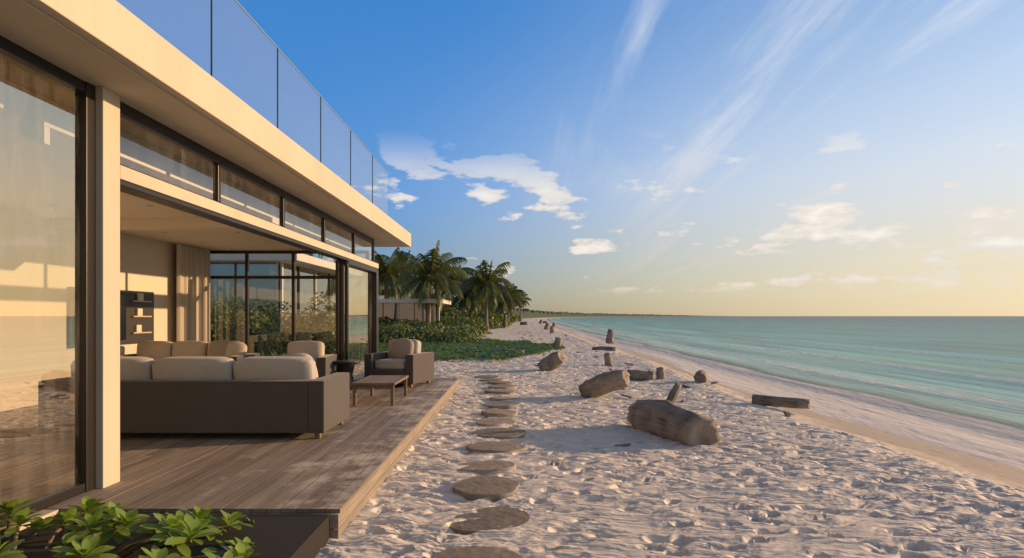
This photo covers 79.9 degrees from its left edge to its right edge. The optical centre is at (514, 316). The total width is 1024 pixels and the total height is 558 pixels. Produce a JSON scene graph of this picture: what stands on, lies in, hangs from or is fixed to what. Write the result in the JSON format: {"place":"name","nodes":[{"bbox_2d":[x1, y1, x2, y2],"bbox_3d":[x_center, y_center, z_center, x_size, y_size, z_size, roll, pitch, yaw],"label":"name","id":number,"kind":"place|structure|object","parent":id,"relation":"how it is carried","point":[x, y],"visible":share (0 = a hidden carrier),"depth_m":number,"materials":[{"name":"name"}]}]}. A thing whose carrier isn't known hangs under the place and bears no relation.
{"place":"outdoors","nodes":[
{"label":"outdoors","id":0,"kind":"place"},
{"bbox_2d":[116,0,1023,315],"label":"sky","id":1,"kind":"structure","parent":0,"point":[658,157],"materials":[{"name":"blue"}]},
{"bbox_2d":[315,316,1023,557],"bbox_3d":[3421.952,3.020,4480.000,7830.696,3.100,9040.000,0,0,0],"label":"sand ground","id":2,"kind":"structure","parent":0,"point":[759,481],"depth_m":5.34,"materials":[{"name":"beige sand"}]},
{"bbox_2d":[0,496,259,557],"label":"naupaka shrub","id":3,"kind":"object","parent":2,"relation":"on","point":[189,523],"visible":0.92,"depth_m":3.34,"materials":[{"name":"green plant"}]},
{"bbox_2d":[0,0,410,538],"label":"villa building","id":4,"kind":"structure","parent":2,"relation":"on","point":[116,117],"depth_m":6.09,"materials":[{"name":"beige paint"}]},
{"bbox_2d":[49,205,292,248],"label":"ceiling lights","id":5,"kind":"object","parent":4,"relation":"attached to","point":[166,232],"visible":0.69,"depth_m":10.76},
{"bbox_2d":[177,244,210,342],"bbox_3d":[-6.843,-0.090,13.025,0.163,2.740,1.350,0,0,0],"label":"curtain","id":6,"kind":"object","parent":4,"relation":"hanging from","point":[193,293],"visible":0.67,"depth_m":12.96,"materials":[{"name":"beige fabric"}]},
{"bbox_2d":[210,0,386,202],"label":"glass railing","id":7,"kind":"object","parent":4,"relation":"attached to","point":[211,37],"visible":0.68,"depth_m":7.20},
{"bbox_2d":[344,264,371,377],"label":"glass door","id":8,"kind":"structure","parent":4,"relation":"attached to","point":[360,313],"depth_m":12.58,"materials":[{"name":"clear glass"}]},
{"bbox_2d":[0,378,458,557],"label":"deck timber","id":9,"kind":"object","parent":2,"relation":"on","point":[300,495],"visible":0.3,"depth_m":5.11,"materials":[{"name":"brown wood"}]},
{"bbox_2d":[120,340,259,361],"bbox_3d":[-5.800,0.860,10.750,2.250,0.880,0.950,0,0,0],"label":"sofa","id":10,"kind":"object","parent":9,"relation":"on","point":[235,351],"visible":0.34,"depth_m":10.82,"materials":[{"name":"beige fabric"}]},
{"bbox_2d":[38,353,349,438],"bbox_3d":[-3.500,0.855,6.900,3.000,0.891,1.000,0,0,0],"label":"sofa","id":11,"kind":"object","parent":9,"relation":"on","point":[290,393],"visible":0.91,"depth_m":6.40,"materials":[{"name":"grey fabric"}]},
{"bbox_2d":[278,341,336,377],"bbox_3d":[-3.720,0.871,10.750,0.980,0.858,0.900,0,0,-4],"label":"armchair","id":12,"kind":"object","parent":9,"relation":"on","point":[325,363],"visible":0.34,"depth_m":10.80,"materials":[{"name":"brown fabric"}]},
{"bbox_2d":[334,360,360,389],"bbox_3d":[-3.000,1.050,10.950,0.480,0.500,0.480,0,0,0],"label":"side table","id":13,"kind":"object","parent":9,"relation":"on","point":[347,365],"visible":0.62,"depth_m":10.85,"materials":[{"name":"grey"}]},
{"bbox_2d":[351,375,408,405],"bbox_3d":[-2.060,1.135,9.435,0.634,0.330,1.170,0,0,0],"label":"coffee table","id":14,"kind":"object","parent":9,"relation":"on","point":[371,382],"visible":1,"depth_m":9.06,"materials":[{"name":"brown wood"}]},
{"bbox_2d":[364,338,433,387],"bbox_3d":[-2.180,0.861,11.600,1.000,0.877,0.920,0,0,17],"label":"armchair","id":15,"kind":"object","parent":9,"relation":"on","point":[402,356],"visible":0.91,"depth_m":11.31,"materials":[{"name":"grey fabric"}]},
{"bbox_2d":[210,254,335,323],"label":"window","id":16,"kind":"structure","parent":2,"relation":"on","point":[259,265],"depth_m":25.06,"materials":[{"name":"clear glass"}]},
{"bbox_2d":[210,291,335,355],"bbox_3d":[-8.548,0.454,20.805,7.656,2.732,5.815,0,0,0],"label":"garden shrub","id":17,"kind":"object","parent":2,"relation":"on","point":[267,331],"visible":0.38,"depth_m":19.35,"materials":[{"name":"green plant"}]},
{"bbox_2d":[262,347,335,355],"bbox_3d":[-5.612,1.143,16.471,3.352,0.719,3.953,0,0,-10],"label":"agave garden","id":18,"kind":"object","parent":2,"relation":"on","point":[275,353],"visible":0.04,"depth_m":16.40,"materials":[{"name":"green plant"}]},
{"bbox_2d":[306,254,335,262],"bbox_3d":[-12.252,-3.307,35.803,5.901,9.860,5.961,0,0,18],"label":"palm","id":19,"kind":"object","parent":2,"relation":"on","point":[334,261],"depth_m":36.28,"materials":[{"name":"green plant"}]},
{"bbox_2d":[370,247,415,298],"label":"palm","id":20,"kind":"object","parent":2,"relation":"on","point":[388,277],"visible":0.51,"depth_m":54.46,"materials":[{"name":"green plant"}]},
{"bbox_2d":[381,249,424,298],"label":"palm","id":21,"kind":"object","parent":2,"relation":"on","point":[387,258],"visible":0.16,"depth_m":69.51,"materials":[{"name":"green plant"}]},
{"bbox_2d":[379,299,450,323],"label":"neighbour villa","id":22,"kind":"object","parent":2,"relation":"on","point":[405,310],"visible":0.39,"depth_m":49.56,"materials":[{"name":"beige glass"}]},
{"bbox_2d":[393,240,468,324],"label":"palm","id":23,"kind":"object","parent":2,"relation":"on","point":[436,272],"visible":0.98,"depth_m":48.48,"materials":[{"name":"green plant"}]},
{"bbox_2d":[379,320,485,343],"bbox_3d":[-6.284,1.015,37.531,9.539,1.609,16.615,0,0,0],"label":"beach shrub","id":24,"kind":"object","parent":2,"relation":"on","point":[424,331],"visible":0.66,"depth_m":32.36,"materials":[{"name":"green plant"}]},
{"bbox_2d":[379,315,496,333],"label":"beach shrub","id":25,"kind":"object","parent":2,"relation":"on","point":[477,322],"visible":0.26,"depth_m":50.99,"materials":[{"name":"green plant"}]},
{"bbox_2d":[435,265,466,314],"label":"palm","id":26,"kind":"object","parent":2,"relation":"on","point":[457,278],"visible":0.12,"depth_m":75.53,"materials":[{"name":"green plant"}]},
{"bbox_2d":[446,274,484,316],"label":"palm","id":27,"kind":"object","parent":2,"relation":"on","point":[467,303],"visible":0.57,"depth_m":67.42,"materials":[{"name":"green plant"}]},
{"bbox_2d":[379,338,564,360],"bbox_3d":[-2.423,1.367,26.738,9.468,0.222,22.786,0,0,0],"label":"morning glory creeper","id":28,"kind":"object","parent":2,"relation":"on","point":[477,349],"visible":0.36,"depth_m":25.28,"materials":[{"name":"green plant"}]},
{"bbox_2d":[431,546,521,557],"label":"stepping stone","id":29,"kind":"object","parent":2,"relation":"on","point":[480,552],"visible":1,"depth_m":3.75,"materials":[{"name":"grey stone"}]},
{"bbox_2d":[440,303,521,327],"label":"beach shrub","id":30,"kind":"object","parent":2,"relation":"on","point":[497,320],"visible":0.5,"depth_m":75.91,"materials":[{"name":"green plant"}]},
{"bbox_2d":[452,475,519,501],"bbox_3d":[-0.237,1.510,5.243,0.555,0.133,0.581,1,1,17],"label":"stepping stone","id":31,"kind":"object","parent":2,"relation":"on","point":[494,488],"visible":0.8,"depth_m":5.15,"materials":[{"name":"grey stone"}]},
{"bbox_2d":[457,460,515,474],"bbox_3d":[-0.303,1.529,6.008,0.634,0.133,0.437,-2,-1,2],"label":"stepping stone","id":32,"kind":"object","parent":2,"relation":"on","point":[482,467],"visible":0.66,"depth_m":5.92,"materials":[{"name":"grey stone"}]},
{"bbox_2d":[461,260,512,329],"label":"palm","id":33,"kind":"object","parent":2,"relation":"on","point":[490,286],"visible":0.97,"depth_m":61.52,"materials":[{"name":"green plant"}]},
{"bbox_2d":[475,375,499,378],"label":"stepping stone","id":34,"kind":"object","parent":2,"relation":"on","point":[487,376],"visible":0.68,"depth_m":14.75,"materials":[{"name":"beige stone"}]},
{"bbox_2d":[449,507,529,534],"bbox_3d":[-0.190,1.532,4.432,0.627,0.133,0.546,-2,0,-15],"label":"stepping stone","id":35,"kind":"object","parent":2,"relation":"on","point":[496,518],"visible":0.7,"depth_m":4.38,"materials":[{"name":"grey stone"}]},
{"bbox_2d":[476,287,507,310],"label":"palm","id":36,"kind":"object","parent":2,"relation":"on","point":[493,307],"visible":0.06,"depth_m":85.67,"materials":[{"name":"green plant"}]},
{"bbox_2d":[480,378,508,381],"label":"stepping stone","id":37,"kind":"object","parent":2,"relation":"on","point":[498,379],"visible":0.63,"depth_m":14.05,"materials":[{"name":"beige stone"}]},
{"bbox_2d":[476,417,515,425],"bbox_3d":[-0.276,1.524,8.501,0.546,0.133,0.539,-1,2,-23],"label":"stepping stone","id":38,"kind":"object","parent":2,"relation":"on","point":[492,421],"visible":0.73,"depth_m":8.46,"materials":[{"name":"grey stone"}]},
{"bbox_2d":[466,441,526,452],"bbox_3d":[-0.209,1.518,6.858,0.682,0.133,0.522,1,0,2],"label":"stepping stone","id":39,"kind":"object","parent":2,"relation":"on","point":[493,447],"visible":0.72,"depth_m":6.77,"materials":[{"name":"grey stone"}]},
{"bbox_2d":[472,428,525,439],"bbox_3d":[-0.200,1.513,7.632,0.671,0.133,0.578,-1,1,14],"label":"stepping stone","id":40,"kind":"object","parent":2,"relation":"on","point":[503,433],"visible":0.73,"depth_m":7.55,"materials":[{"name":"grey stone"}]},
{"bbox_2d":[481,409,516,417],"bbox_3d":[-0.235,1.512,9.290,0.557,0.133,0.468,2,0,5],"label":"stepping stone","id":41,"kind":"object","parent":2,"relation":"on","point":[497,413],"visible":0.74,"depth_m":9.14,"materials":[{"name":"grey stone"}]},
{"bbox_2d":[484,390,514,393],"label":"stepping stone","id":42,"kind":"object","parent":2,"relation":"on","point":[499,391],"visible":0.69,"depth_m":11.73,"materials":[{"name":"grey stone"}]},
{"bbox_2d":[487,381,513,384],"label":"stepping stone","id":43,"kind":"object","parent":2,"relation":"on","point":[498,382],"visible":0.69,"depth_m":13.33,"materials":[{"name":"beige stone"}]},
{"bbox_2d":[483,402,519,408],"bbox_3d":[-0.211,1.527,10.174,0.612,0.133,0.532,-1,-2,-23],"label":"stepping stone","id":44,"kind":"object","parent":2,"relation":"on","point":[505,405],"visible":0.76,"depth_m":10.01,"materials":[{"name":"grey stone"}]},
{"bbox_2d":[488,384,516,388],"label":"stepping stone","id":45,"kind":"object","parent":2,"relation":"on","point":[504,386],"visible":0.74,"depth_m":12.57,"materials":[{"name":"beige stone"}]},
{"bbox_2d":[489,396,519,400],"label":"stepping stone","id":46,"kind":"object","parent":2,"relation":"on","point":[499,398],"visible":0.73,"depth_m":10.86,"materials":[{"name":"grey stone"}]},
{"bbox_2d":[488,283,523,326],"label":"palm","id":47,"kind":"object","parent":2,"relation":"on","point":[509,302],"visible":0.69,"depth_m":79.42,"materials":[{"name":"green plant"}]},
{"bbox_2d":[490,349,523,354],"bbox_3d":[-0.309,1.410,23.156,1.338,0.324,0.327,0,0,13],"label":"driftwood log","id":48,"kind":"object","parent":2,"relation":"on","point":[503,350],"visible":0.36,"depth_m":23.08,"materials":[{"name":"grey wood"}]},
{"bbox_2d":[507,285,525,318],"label":"palm","id":49,"kind":"object","parent":2,"relation":"on","point":[516,287],"visible":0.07,"depth_m":111.88,"materials":[{"name":"green plant"}]},
{"bbox_2d":[515,292,531,321],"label":"palm","id":50,"kind":"object","parent":2,"relation":"on","point":[524,302],"visible":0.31,"depth_m":164.82,"materials":[{"name":"green plant"}]},
{"bbox_2d":[379,290,693,318],"bbox_3d":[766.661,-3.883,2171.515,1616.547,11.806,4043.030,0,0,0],"label":"coastal forest","id":51,"kind":"object","parent":2,"relation":"on","point":[527,313],"visible":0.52,"depth_m":916.48,"materials":[{"name":"green plant"}]},
{"bbox_2d":[544,322,549,328],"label":"driftwood stump","id":52,"kind":"object","parent":2,"relation":"on","point":[547,326],"visible":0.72,"depth_m":69.94,"materials":[{"name":"wood"}]},
{"bbox_2d":[537,351,565,370],"bbox_3d":[1.011,1.301,16.825,0.790,0.689,0.475,0,0,35],"label":"driftwood log","id":53,"kind":"object","parent":2,"relation":"on","point":[552,361],"visible":0.95,"depth_m":16.67,"materials":[{"name":"wood"}]},
{"bbox_2d":[550,326,554,332],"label":"driftwood stump","id":54,"kind":"object","parent":2,"relation":"on","point":[552,330],"visible":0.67,"depth_m":52.09,"materials":[{"name":"brown wood"}]},
{"bbox_2d":[553,337,561,348],"bbox_3d":[1.859,1.292,26.971,0.500,0.777,0.367,0,0,31],"label":"driftwood stump","id":55,"kind":"object","parent":2,"relation":"on","point":[557,342],"visible":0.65,"depth_m":26.81,"materials":[{"name":"brown wood"}]},
{"bbox_2d":[578,369,629,397],"bbox_3d":[1.628,1.270,11.202,0.983,0.619,0.414,0,0,34],"label":"driftwood log","id":56,"kind":"object","parent":2,"relation":"on","point":[601,384],"visible":0.98,"depth_m":11.07,"materials":[{"name":"brown wood"}]},
{"bbox_2d":[592,346,616,350],"bbox_3d":[3.853,1.451,26.301,1.071,0.312,0.290,0,0,25],"label":"driftwood log","id":57,"kind":"object","parent":2,"relation":"on","point":[606,348],"visible":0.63,"depth_m":26.18,"materials":[{"name":"wood"}]},
{"bbox_2d":[604,353,612,366],"bbox_3d":[2.911,1.388,18.990,0.307,0.499,0.311,0,0,0],"label":"driftwood stump","id":58,"kind":"object","parent":2,"relation":"on","point":[608,359],"visible":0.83,"depth_m":18.88,"materials":[{"name":"wood"}]},
{"bbox_2d":[605,329,613,343],"bbox_3d":[5.741,1.234,36.899,0.469,0.960,0.609,0,0,39],"label":"driftwood stump","id":59,"kind":"object","parent":2,"relation":"on","point":[610,337],"visible":1,"depth_m":36.79,"materials":[{"name":"brown wood"}]},
{"bbox_2d":[627,370,653,379],"bbox_3d":[2.944,1.425,14.752,0.849,0.252,0.261,0,0,25],"label":"driftwood log","id":60,"kind":"object","parent":2,"relation":"on","point":[640,375],"visible":0.76,"depth_m":14.63,"materials":[{"name":"brown wood"}]},
{"bbox_2d":[515,331,790,446],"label":"driftwood pieces","id":61,"kind":"object","parent":2,"relation":"on","point":[786,414],"visible":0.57,"depth_m":12.68,"materials":[{"name":"wood"}]},
{"bbox_2d":[656,367,665,378],"bbox_3d":[3.560,1.434,14.885,0.259,0.405,0.282,0,0,0],"label":"driftwood stump","id":62,"kind":"object","parent":2,"relation":"on","point":[660,372],"visible":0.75,"depth_m":14.79,"materials":[{"name":"brown wood"}]},
{"bbox_2d":[627,382,720,446],"bbox_3d":[1.934,1.257,7.673,0.738,0.721,1.610,0,0,-3],"label":"driftwood log","id":63,"kind":"object","parent":2,"relation":"on","point":[668,418],"visible":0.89,"depth_m":7.28,"materials":[{"name":"wood"}]},
{"bbox_2d":[693,370,707,382],"bbox_3d":[4.274,1.415,14.082,0.321,0.355,0.516,0,0,20],"label":"driftwood stump","id":64,"kind":"object","parent":2,"relation":"on","point":[700,376],"visible":0.94,"depth_m":13.90,"materials":[{"name":"brown wood"}]},
{"bbox_2d":[751,395,810,408],"bbox_3d":[4.501,1.455,10.348,0.926,0.202,0.192,0,0,35],"label":"driftwood log","id":65,"kind":"object","parent":2,"relation":"on","point":[785,402],"visible":0.98,"depth_m":10.28,"materials":[{"name":"wood"}]},
{"bbox_2d":[543,316,1023,469],"bbox_3d":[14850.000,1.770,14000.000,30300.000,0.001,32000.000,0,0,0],"label":"sea water","id":66,"kind":"structure","parent":0,"point":[973,366],"depth_m":23.30,"materials":[{"name":"teal liquid"}]}
]}

